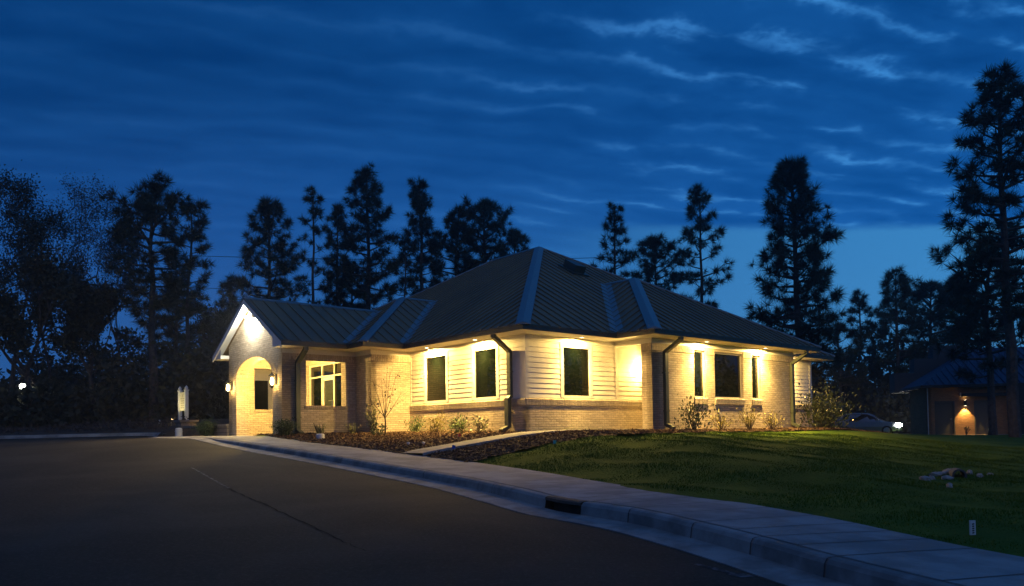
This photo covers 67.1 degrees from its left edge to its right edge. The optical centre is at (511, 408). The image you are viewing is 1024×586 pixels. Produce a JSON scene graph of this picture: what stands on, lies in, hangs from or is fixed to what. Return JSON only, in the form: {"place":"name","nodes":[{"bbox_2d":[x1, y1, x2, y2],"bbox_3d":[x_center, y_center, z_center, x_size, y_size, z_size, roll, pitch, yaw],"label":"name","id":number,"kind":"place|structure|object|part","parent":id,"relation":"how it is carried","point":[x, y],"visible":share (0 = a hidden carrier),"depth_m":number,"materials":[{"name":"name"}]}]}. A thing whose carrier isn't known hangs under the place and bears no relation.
{"place":"outdoors","nodes":[
{"label":"outdoors","id":0,"kind":"place"},
{"bbox_2d":[96,284,410,290],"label":"overhead wire","id":1,"kind":"object","parent":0,"point":[267,289],"visible":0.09,"depth_m":63.92,"materials":[{"name":"black metal"}]},
{"bbox_2d":[0,436,784,585],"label":"road","id":2,"kind":"structure","parent":0,"point":[120,511],"depth_m":9.00,"materials":[{"name":"grey asphalt"}]},
{"bbox_2d":[0,432,163,438],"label":"kerb","id":3,"kind":"structure","parent":2,"relation":"on","point":[154,434],"depth_m":32.01,"materials":[{"name":"concrete"}]},
{"bbox_2d":[190,467,228,487],"bbox_3d":[-5.873,1.316,14.921,0.051,0.235,3.864,0,-2,-31],"label":"pavement seam","id":4,"kind":"object","parent":2,"relation":"on","point":[209,477],"visible":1,"depth_m":14.80,"materials":[{"name":"asphalt"}]},
{"bbox_2d":[227,488,365,550],"bbox_3d":[-3.163,1.409,10.569,0.111,0.297,6.395,0,-2,-32],"label":"pavement seam","id":5,"kind":"object","parent":2,"relation":"on","point":[288,515],"visible":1,"depth_m":10.38,"materials":[{"name":"black asphalt"}]},
{"bbox_2d":[199,437,549,507],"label":"kerb","id":6,"kind":"structure","parent":2,"relation":"on","point":[525,495],"depth_m":14.73,"materials":[{"name":"concrete"}]},
{"bbox_2d":[213,439,835,576],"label":"kerb joints","id":7,"kind":"object","parent":6,"relation":"on","point":[691,532],"visible":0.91,"depth_m":7.33,"materials":[{"name":"grey concrete"}]},
{"bbox_2d":[152,437,852,585],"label":"gutter","id":8,"kind":"object","parent":2,"relation":"on","point":[779,573],"visible":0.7,"depth_m":8.94,"materials":[{"name":"concrete"}]},
{"bbox_2d":[545,495,586,514],"bbox_3d":[0.723,1.343,10.349,0.191,0.300,0.867,0,-2,-29],"label":"storm inlet","id":9,"kind":"object","parent":8,"relation":"in","point":[563,504],"visible":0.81,"depth_m":10.41,"materials":[{"name":"black metal"}]},
{"bbox_2d":[694,564,732,572],"bbox_3d":[1.807,1.427,6.882,0.070,0.021,0.468,0,-2,-32],"label":"road paint mark","id":10,"kind":"object","parent":2,"relation":"on","point":[718,569],"visible":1,"depth_m":6.88,"materials":[{"name":"white paint"}]},
{"bbox_2d":[726,573,755,576],"bbox_3d":[1.962,1.429,6.631,0.148,0.009,0.247,1,-2,-39],"label":"road paint mark","id":11,"kind":"object","parent":2,"relation":"on","point":[740,575],"visible":1,"depth_m":6.61,"materials":[{"name":"white paint"}]},
{"bbox_2d":[581,501,958,585],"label":"kerb","id":12,"kind":"structure","parent":2,"relation":"on","point":[849,571],"depth_m":7.10,"materials":[{"name":"concrete"}]},
{"bbox_2d":[158,254,644,259],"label":"overhead wire","id":13,"kind":"object","parent":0,"point":[359,259],"visible":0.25,"depth_m":64.19,"materials":[{"name":"black metal"}]},
{"bbox_2d":[0,419,910,436],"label":"forest floor","id":14,"kind":"structure","parent":0,"point":[169,431],"depth_m":34.67,"materials":[{"name":"brown soil"}]},
{"bbox_2d":[19,383,25,426],"bbox_3d":[-25.344,-0.016,40.030,0.380,2.648,0.380,-1,-2,0],"label":"lamp post","id":15,"kind":"object","parent":14,"relation":"on","point":[21,385],"visible":0.38,"depth_m":39.95,"materials":[{"name":"black metal"}]},
{"bbox_2d":[14,375,36,408],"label":"broadleaf tree","id":16,"kind":"object","parent":14,"relation":"on","point":[30,382],"visible":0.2,"depth_m":41.79,"materials":[{"name":"green plant"}]},
{"bbox_2d":[0,244,80,426],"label":"broadleaf tree","id":17,"kind":"object","parent":14,"relation":"on","point":[41,270],"visible":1,"depth_m":38.48,"materials":[{"name":"green plant"}]},
{"bbox_2d":[0,160,95,395],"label":"broadleaf tree","id":18,"kind":"object","parent":14,"relation":"on","point":[30,227],"visible":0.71,"depth_m":43.49,"materials":[{"name":"green plant"}]},
{"bbox_2d":[0,169,112,379],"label":"broadleaf tree","id":19,"kind":"object","parent":14,"relation":"on","point":[32,208],"visible":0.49,"depth_m":47.80,"materials":[{"name":"green plant"}]},
{"bbox_2d":[20,272,123,409],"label":"broadleaf tree","id":20,"kind":"object","parent":14,"relation":"on","point":[80,325],"visible":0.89,"depth_m":42.38,"materials":[{"name":"green plant"}]},
{"bbox_2d":[55,169,139,392],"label":"broadleaf tree","id":21,"kind":"object","parent":14,"relation":"on","point":[102,264],"visible":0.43,"depth_m":52.10,"materials":[{"name":"green plant"}]},
{"bbox_2d":[0,415,200,433],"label":"undergrowth","id":22,"kind":"object","parent":14,"relation":"on","point":[63,428],"visible":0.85,"depth_m":34.97,"materials":[{"name":"green plant"}]},
{"bbox_2d":[66,177,149,382],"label":"broadleaf tree","id":23,"kind":"object","parent":14,"relation":"on","point":[106,215],"visible":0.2,"depth_m":51.55,"materials":[{"name":"green plant"}]},
{"bbox_2d":[0,326,228,427],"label":"undergrowth","id":24,"kind":"object","parent":14,"relation":"on","point":[57,399],"visible":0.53,"depth_m":41.66,"materials":[{"name":"green plant"}]},
{"bbox_2d":[96,169,208,420],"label":"pine tree","id":25,"kind":"object","parent":14,"relation":"on","point":[151,212],"visible":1,"depth_m":42.00,"materials":[{"name":"green plant"}]},
{"bbox_2d":[110,272,219,396],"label":"broadleaf tree","id":26,"kind":"object","parent":14,"relation":"on","point":[206,324],"visible":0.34,"depth_m":49.38,"materials":[{"name":"green plant"}]},
{"bbox_2d":[175,428,182,435],"bbox_3d":[-12.792,0.974,29.628,0.282,0.470,0.282,-1,-2,0],"label":"white post","id":27,"kind":"object","parent":14,"relation":"on","point":[178,431],"visible":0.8,"depth_m":29.53,"materials":[{"name":"white plastic"}]},
{"bbox_2d":[178,385,188,419],"bbox_3d":[-15.989,-0.049,37.526,0.200,2.100,1.120,1,-2,-41],"label":"sign","id":28,"kind":"object","parent":14,"relation":"on","point":[183,401],"visible":0.94,"depth_m":37.40,"materials":[{"name":"white"}]},
{"bbox_2d":[167,194,216,380],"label":"pine tree","id":29,"kind":"object","parent":14,"relation":"on","point":[190,209],"visible":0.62,"depth_m":46.06,"materials":[{"name":"green plant"}]},
{"bbox_2d":[173,300,226,358],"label":"broadleaf tree","id":30,"kind":"object","parent":14,"relation":"on","point":[201,317],"visible":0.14,"depth_m":55.70,"materials":[{"name":"green plant"}]},
{"bbox_2d":[174,420,228,435],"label":"retaining wall","id":31,"kind":"structure","parent":14,"relation":"on","point":[222,429],"depth_m":29.45,"materials":[{"name":"stone"}]},
{"bbox_2d":[191,417,220,435],"bbox_3d":[-11.163,0.650,28.232,1.076,0.792,1.084,-1,-2,0],"label":"boxwood","id":32,"kind":"object","parent":14,"relation":"on","point":[207,426],"visible":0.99,"depth_m":28.09,"materials":[{"name":"green plant"}]},
{"bbox_2d":[201,307,235,384],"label":"pine tree","id":33,"kind":"object","parent":14,"relation":"on","point":[225,318],"visible":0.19,"depth_m":51.42,"materials":[{"name":"green plant"}]},
{"bbox_2d":[212,280,240,364],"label":"pine tree","id":34,"kind":"object","parent":14,"relation":"on","point":[227,287],"visible":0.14,"depth_m":57.77,"materials":[{"name":"green plant"}]},
{"bbox_2d":[214,195,315,313],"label":"pine tree","id":35,"kind":"object","parent":14,"relation":"on","point":[265,209],"visible":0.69,"depth_m":55.76,"materials":[{"name":"green plant"}]},
{"bbox_2d":[292,184,334,304],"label":"pine tree","id":36,"kind":"object","parent":14,"relation":"on","point":[311,262],"visible":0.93,"depth_m":52.25,"materials":[{"name":"green plant"}]},
{"bbox_2d":[317,200,356,306],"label":"pine tree","id":37,"kind":"object","parent":14,"relation":"on","point":[338,214],"visible":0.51,"depth_m":60.12,"materials":[{"name":"green plant"}]},
{"bbox_2d":[324,258,380,307],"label":"pine tree","id":38,"kind":"object","parent":14,"relation":"on","point":[351,298],"visible":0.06,"depth_m":62.13,"materials":[{"name":"green plant"}]},
{"bbox_2d":[321,161,402,309],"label":"pine tree","id":39,"kind":"object","parent":14,"relation":"on","point":[367,232],"visible":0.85,"depth_m":57.64,"materials":[{"name":"green plant"}]},
{"bbox_2d":[384,233,423,301],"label":"pine tree","id":40,"kind":"object","parent":14,"relation":"on","point":[401,243],"visible":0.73,"depth_m":55.21,"materials":[{"name":"green plant"}]},
{"bbox_2d":[393,175,449,296],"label":"pine tree","id":41,"kind":"object","parent":14,"relation":"on","point":[421,222],"visible":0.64,"depth_m":60.28,"materials":[{"name":"green plant"}]},
{"bbox_2d":[419,203,480,286],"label":"pine tree","id":42,"kind":"object","parent":14,"relation":"on","point":[455,257],"visible":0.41,"depth_m":62.66,"materials":[{"name":"green plant"}]},
{"bbox_2d":[442,194,523,272],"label":"pine tree","id":43,"kind":"object","parent":14,"relation":"on","point":[484,208],"visible":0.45,"depth_m":63.20,"materials":[{"name":"green plant"}]},
{"bbox_2d":[0,311,1005,432],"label":"wood","id":44,"kind":"object","parent":14,"relation":"on","point":[881,401],"visible":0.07,"depth_m":64.87,"materials":[{"name":"green plant"}]},
{"bbox_2d":[497,228,531,255],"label":"pine tree","id":45,"kind":"object","parent":14,"relation":"on","point":[524,246],"visible":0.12,"depth_m":68.04,"materials":[{"name":"green plant"}]},
{"bbox_2d":[589,199,639,277],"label":"pine tree","id":46,"kind":"object","parent":14,"relation":"on","point":[616,231],"visible":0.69,"depth_m":58.18,"materials":[{"name":"green plant"}]},
{"bbox_2d":[627,230,695,297],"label":"pine tree","id":47,"kind":"object","parent":14,"relation":"on","point":[649,271],"visible":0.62,"depth_m":61.78,"materials":[{"name":"green plant"}]},
{"bbox_2d":[811,321,874,415],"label":"pine tree","id":48,"kind":"object","parent":14,"relation":"on","point":[837,380],"visible":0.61,"depth_m":63.54,"materials":[{"name":"green plant"}]},
{"bbox_2d":[842,289,876,412],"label":"pine tree","id":49,"kind":"object","parent":14,"relation":"on","point":[859,302],"visible":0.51,"depth_m":72.00,"materials":[{"name":"green plant"}]},
{"bbox_2d":[865,263,939,414],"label":"pine tree","id":50,"kind":"object","parent":14,"relation":"on","point":[889,294],"visible":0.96,"depth_m":65.86,"materials":[{"name":"green plant"}]},
{"bbox_2d":[868,272,980,372],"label":"pine tree","id":51,"kind":"object","parent":14,"relation":"on","point":[923,293],"visible":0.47,"depth_m":68.99,"materials":[{"name":"green plant"}]},
{"bbox_2d":[919,273,1000,346],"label":"pine tree","id":52,"kind":"object","parent":14,"relation":"on","point":[941,289],"visible":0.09,"depth_m":74.40,"materials":[{"name":"green plant"}]},
{"bbox_2d":[0,0,1023,388],"label":"sky","id":53,"kind":"structure","parent":0,"point":[553,110],"materials":[{"name":"blue"}]},
{"bbox_2d":[403,429,641,455],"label":"path","id":54,"kind":"structure","parent":0,"point":[445,447],"depth_m":19.21,"materials":[{"name":"concrete"}]},
{"bbox_2d":[172,436,1023,585],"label":"sidewalk","id":55,"kind":"structure","parent":0,"point":[949,561],"depth_m":8.39,"materials":[{"name":"concrete"}]},
{"bbox_2d":[255,430,524,452],"bbox_3d":[-3.529,0.940,22.742,5.091,0.532,7.637,1,-2,-45],"label":"mulch bed","id":56,"kind":"object","parent":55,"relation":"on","point":[389,450],"visible":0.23,"depth_m":21.05,"materials":[{"name":"brown wood"}]},
{"bbox_2d":[271,417,299,435],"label":"boxwood","id":57,"kind":"object","parent":56,"relation":"on","point":[284,427],"visible":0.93,"depth_m":23.48,"materials":[{"name":"green plant"}]},
{"bbox_2d":[307,422,326,433],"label":"strap leaf plant","id":58,"kind":"object","parent":56,"relation":"on","point":[319,430],"visible":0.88,"depth_m":24.34,"materials":[{"name":"green plant"}]},
{"bbox_2d":[316,434,324,438],"bbox_3d":[-5.686,0.847,22.891,0.250,0.210,0.250,-1,-2,0],"label":"floodlight","id":59,"kind":"object","parent":56,"relation":"on","point":[318,436],"visible":0.77,"depth_m":22.79,"materials":[{"name":"white plastic"}]},
{"bbox_2d":[339,422,360,433],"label":"strap leaf plant","id":60,"kind":"object","parent":56,"relation":"on","point":[350,429],"visible":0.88,"depth_m":24.99,"materials":[{"name":"green plant"}]},
{"bbox_2d":[362,399,381,432],"bbox_3d":[-4.379,0.277,24.035,0.619,1.225,0.444,-1,-2,0],"label":"upright shrub","id":61,"kind":"object","parent":56,"relation":"on","point":[372,423],"visible":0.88,"depth_m":24.03,"materials":[{"name":"green plant"}]},
{"bbox_2d":[369,423,387,435],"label":"garden shrub","id":62,"kind":"object","parent":56,"relation":"on","point":[377,430],"visible":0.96,"depth_m":23.23,"materials":[{"name":"green plant"}]},
{"bbox_2d":[367,367,403,433],"bbox_3d":[-4.049,-0.171,23.831,1.192,2.156,1.194,-2,-2,27],"label":"young tree","id":63,"kind":"object","parent":56,"relation":"on","point":[384,413],"visible":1,"depth_m":23.88,"materials":[{"name":"brown plant"}]},
{"bbox_2d":[404,415,425,431],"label":"garden shrub","id":64,"kind":"object","parent":56,"relation":"on","point":[418,425],"visible":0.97,"depth_m":24.68,"materials":[{"name":"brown plant"}]},
{"bbox_2d":[419,412,449,431],"bbox_3d":[-2.402,0.417,23.965,0.873,0.784,0.785,0,-2,-25],"label":"garden shrub","id":65,"kind":"object","parent":56,"relation":"on","point":[436,420],"visible":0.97,"depth_m":23.92,"materials":[{"name":"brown plant"}]},
{"bbox_2d":[443,413,469,432],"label":"garden shrub","id":66,"kind":"object","parent":56,"relation":"on","point":[458,426],"visible":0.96,"depth_m":22.88,"materials":[{"name":"green plant"}]},
{"bbox_2d":[465,413,492,432],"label":"garden shrub","id":67,"kind":"object","parent":56,"relation":"on","point":[480,427],"visible":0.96,"depth_m":22.10,"materials":[{"name":"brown plant"}]},
{"bbox_2d":[229,439,1017,585],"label":"sidewalk joints","id":68,"kind":"object","parent":55,"relation":"on","point":[759,527],"visible":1,"depth_m":7.80,"materials":[{"name":"grey concrete"}]},
{"bbox_2d":[260,430,1023,556],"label":"lawn","id":69,"kind":"structure","parent":0,"point":[997,536],"depth_m":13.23,"materials":[{"name":"green plant"}]},
{"bbox_2d":[212,246,834,435],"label":"office building","id":70,"kind":"structure","parent":69,"relation":"on","point":[641,354],"depth_m":24.97,"materials":[{"name":"beige brick"}]},
{"bbox_2d":[225,380,232,393],"bbox_3d":[-9.951,-0.764,27.170,0.230,0.510,0.230,-1,-2,4],"label":"wall lantern","id":71,"kind":"object","parent":70,"relation":"attached to","point":[230,386],"depth_m":27.12,"materials":[{"name":"black metal"}]},
{"bbox_2d":[254,377,271,409],"bbox_3d":[-10.483,-0.461,32.278,0.850,1.690,0.074,1,-2,-41],"label":"window","id":72,"kind":"structure","parent":70,"relation":"in","point":[262,391],"depth_m":32.32,"materials":[{"name":"black glass"}]},
{"bbox_2d":[268,372,276,387],"bbox_3d":[-7.520,-0.886,24.331,0.230,0.510,0.230,-1,-2,4],"label":"wall lantern","id":73,"kind":"object","parent":70,"relation":"attached to","point":[271,381],"depth_m":24.28,"materials":[{"name":"black metal"}]},
{"bbox_2d":[323,376,333,405],"bbox_3d":[-6.526,-0.102,27.435,0.134,2.040,0.882,1,-2,-41],"label":"door","id":74,"kind":"structure","parent":70,"relation":"in","point":[328,382],"depth_m":27.51,"materials":[{"name":"beige"}]},
{"bbox_2d":[423,351,448,403],"bbox_3d":[-2.440,-0.980,24.883,0.074,1.640,1.370,1,-2,-41],"label":"window","id":75,"kind":"structure","parent":70,"relation":"in","point":[435,365],"depth_m":24.90,"materials":[{"name":"black glass"}]},
{"bbox_2d":[471,343,499,400],"bbox_3d":[-0.781,-1.064,22.952,0.074,1.640,1.290,1,-2,-41],"label":"window","id":76,"kind":"structure","parent":70,"relation":"in","point":[485,358],"depth_m":22.97,"materials":[{"name":"black glass"}]},
{"bbox_2d":[560,342,592,398],"bbox_3d":[1.904,-1.105,22.891,1.350,1.640,0.074,1,-2,-41],"label":"window","id":77,"kind":"structure","parent":70,"relation":"in","point":[576,360],"depth_m":22.89,"materials":[{"name":"black glass"}]},
{"bbox_2d":[694,350,707,403],"bbox_3d":[5.942,-0.996,24.500,0.680,1.702,0.183,1,-2,-41],"label":"window","id":78,"kind":"structure","parent":70,"relation":"in","point":[698,355],"depth_m":24.58,"materials":[{"name":"black"}]},
{"bbox_2d":[714,352,745,404],"bbox_3d":[7.165,-0.982,25.548,1.700,1.702,0.183,1,-2,-41],"label":"window","id":79,"kind":"structure","parent":70,"relation":"in","point":[728,371],"depth_m":25.62,"materials":[{"name":"black"}]},
{"bbox_2d":[752,356,762,404],"bbox_3d":[8.389,-0.969,26.594,0.600,1.702,0.184,1,-2,-41],"label":"window","id":80,"kind":"structure","parent":70,"relation":"in","point":[755,361],"depth_m":26.69,"materials":[{"name":"beige"}]},
{"bbox_2d":[424,427,892,461],"bbox_3d":[6.513,0.957,24.848,22.559,0.660,3.026,1,-2,-42],"label":"mulch bed","id":81,"kind":"object","parent":69,"relation":"on","point":[496,454],"visible":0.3,"depth_m":18.41,"materials":[{"name":"brown wood"}]},
{"bbox_2d":[669,389,719,429],"bbox_3d":[5.490,0.059,23.222,1.355,1.342,1.796,-2,-2,42],"label":"glossy shrub","id":82,"kind":"object","parent":81,"relation":"on","point":[692,416],"visible":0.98,"depth_m":23.19,"materials":[{"name":"green plant"}]},
{"bbox_2d":[708,409,737,429],"bbox_3d":[6.613,0.367,24.077,0.797,0.765,0.976,0,-2,-21],"label":"spindly shrub","id":83,"kind":"object","parent":81,"relation":"on","point":[720,423],"visible":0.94,"depth_m":24.08,"materials":[{"name":"green plant"}]},
{"bbox_2d":[736,403,765,429],"bbox_3d":[7.753,0.290,25.214,1.030,0.975,0.830,0,-2,-16],"label":"spindly shrub","id":84,"kind":"object","parent":81,"relation":"on","point":[749,422],"visible":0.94,"depth_m":25.16,"materials":[{"name":"green plant"}]},
{"bbox_2d":[756,411,788,428],"bbox_3d":[8.734,0.408,25.952,0.966,0.759,0.869,-1,-2,0],"label":"spindly shrub","id":85,"kind":"object","parent":81,"relation":"on","point":[774,425],"visible":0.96,"depth_m":25.90,"materials":[{"name":"green plant"}]},
{"bbox_2d":[795,380,865,429],"bbox_3d":[11.544,-0.114,28.609,2.773,1.926,2.870,-1,-2,0],"label":"shrub","id":86,"kind":"object","parent":81,"relation":"on","point":[830,411],"visible":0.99,"depth_m":28.32,"materials":[{"name":"green plant"}]},
{"bbox_2d":[667,181,737,309],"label":"pine tree","id":87,"kind":"object","parent":69,"relation":"on","point":[695,198],"visible":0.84,"depth_m":58.23,"materials":[{"name":"green plant"}]},
{"bbox_2d":[743,153,851,383],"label":"pine tree","id":88,"kind":"object","parent":69,"relation":"on","point":[790,175],"visible":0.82,"depth_m":49.48,"materials":[{"name":"green plant"}]},
{"bbox_2d":[834,413,901,432],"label":"parked car","id":89,"kind":"object","parent":69,"relation":"on","point":[867,421],"visible":0.61,"depth_m":56.19,"materials":[{"name":"silver metal"}]},
{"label":"side window","id":90,"kind":"part","parent":89,"relation":"part of","materials":[{"name":"black glass"}]},
{"bbox_2d":[919,476,930,480],"bbox_3d":[7.418,1.266,13.851,0.191,0.127,0.157,-1,-2,0],"label":"rock","id":91,"kind":"object","parent":69,"relation":"on","point":[926,478],"visible":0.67,"depth_m":13.80,"materials":[{"name":"grey stone"}]},
{"bbox_2d":[928,472,942,475],"bbox_3d":[8.483,1.323,15.439,0.281,0.124,0.150,-1,-2,0],"label":"rock","id":92,"kind":"object","parent":69,"relation":"on","point":[935,474],"visible":0.67,"depth_m":15.40,"materials":[{"name":"grey stone"}]},
{"bbox_2d":[941,475,953,479],"bbox_3d":[7.958,1.271,14.103,0.230,0.121,0.145,-1,-2,10],"label":"rock","id":93,"kind":"object","parent":69,"relation":"on","point":[947,477],"visible":0.81,"depth_m":14.06,"materials":[{"name":"grey stone"}]},
{"bbox_2d":[889,345,1023,434],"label":"brick house","id":94,"kind":"structure","parent":69,"relation":"on","point":[936,390],"depth_m":48.02,"materials":[{"name":"brown brick"}]},
{"bbox_2d":[934,401,955,434],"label":"door","id":95,"kind":"structure","parent":94,"relation":"in","point":[944,410],"depth_m":47.98,"materials":[{"name":"grey"}]},
{"bbox_2d":[974,400,987,434],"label":"door","id":96,"kind":"structure","parent":94,"relation":"in","point":[980,408],"depth_m":47.55,"materials":[{"name":"grey"}]},
{"bbox_2d":[948,468,966,477],"bbox_3d":[8.876,1.322,15.381,0.260,0.260,0.500,-2,-2,21],"label":"drain pipe","id":97,"kind":"object","parent":69,"relation":"on","point":[951,472],"visible":0.7,"depth_m":15.23,"materials":[{"name":"grey"}]},
{"bbox_2d":[964,426,970,434],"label":"dwarf plant","id":98,"kind":"object","parent":69,"relation":"on","point":[966,428],"visible":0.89,"depth_m":46.96,"materials":[{"name":"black plant"}]},
{"bbox_2d":[920,214,1023,434],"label":"pine tree","id":99,"kind":"object","parent":69,"relation":"on","point":[965,330],"visible":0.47,"depth_m":44.06,"materials":[{"name":"green plant"}]},
{"bbox_2d":[969,520,975,534],"bbox_3d":[4.645,1.251,7.780,0.064,0.245,0.017,0,-2,-14],"label":"lawn marker","id":100,"kind":"object","parent":69,"relation":"on","point":[972,527],"visible":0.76,"depth_m":7.78,"materials":[{"name":"white plastic"}]},
{"bbox_2d":[937,57,1023,436],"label":"pine tree","id":101,"kind":"object","parent":69,"relation":"on","point":[1010,164],"visible":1,"depth_m":36.08,"materials":[{"name":"green plant"}]}
]}

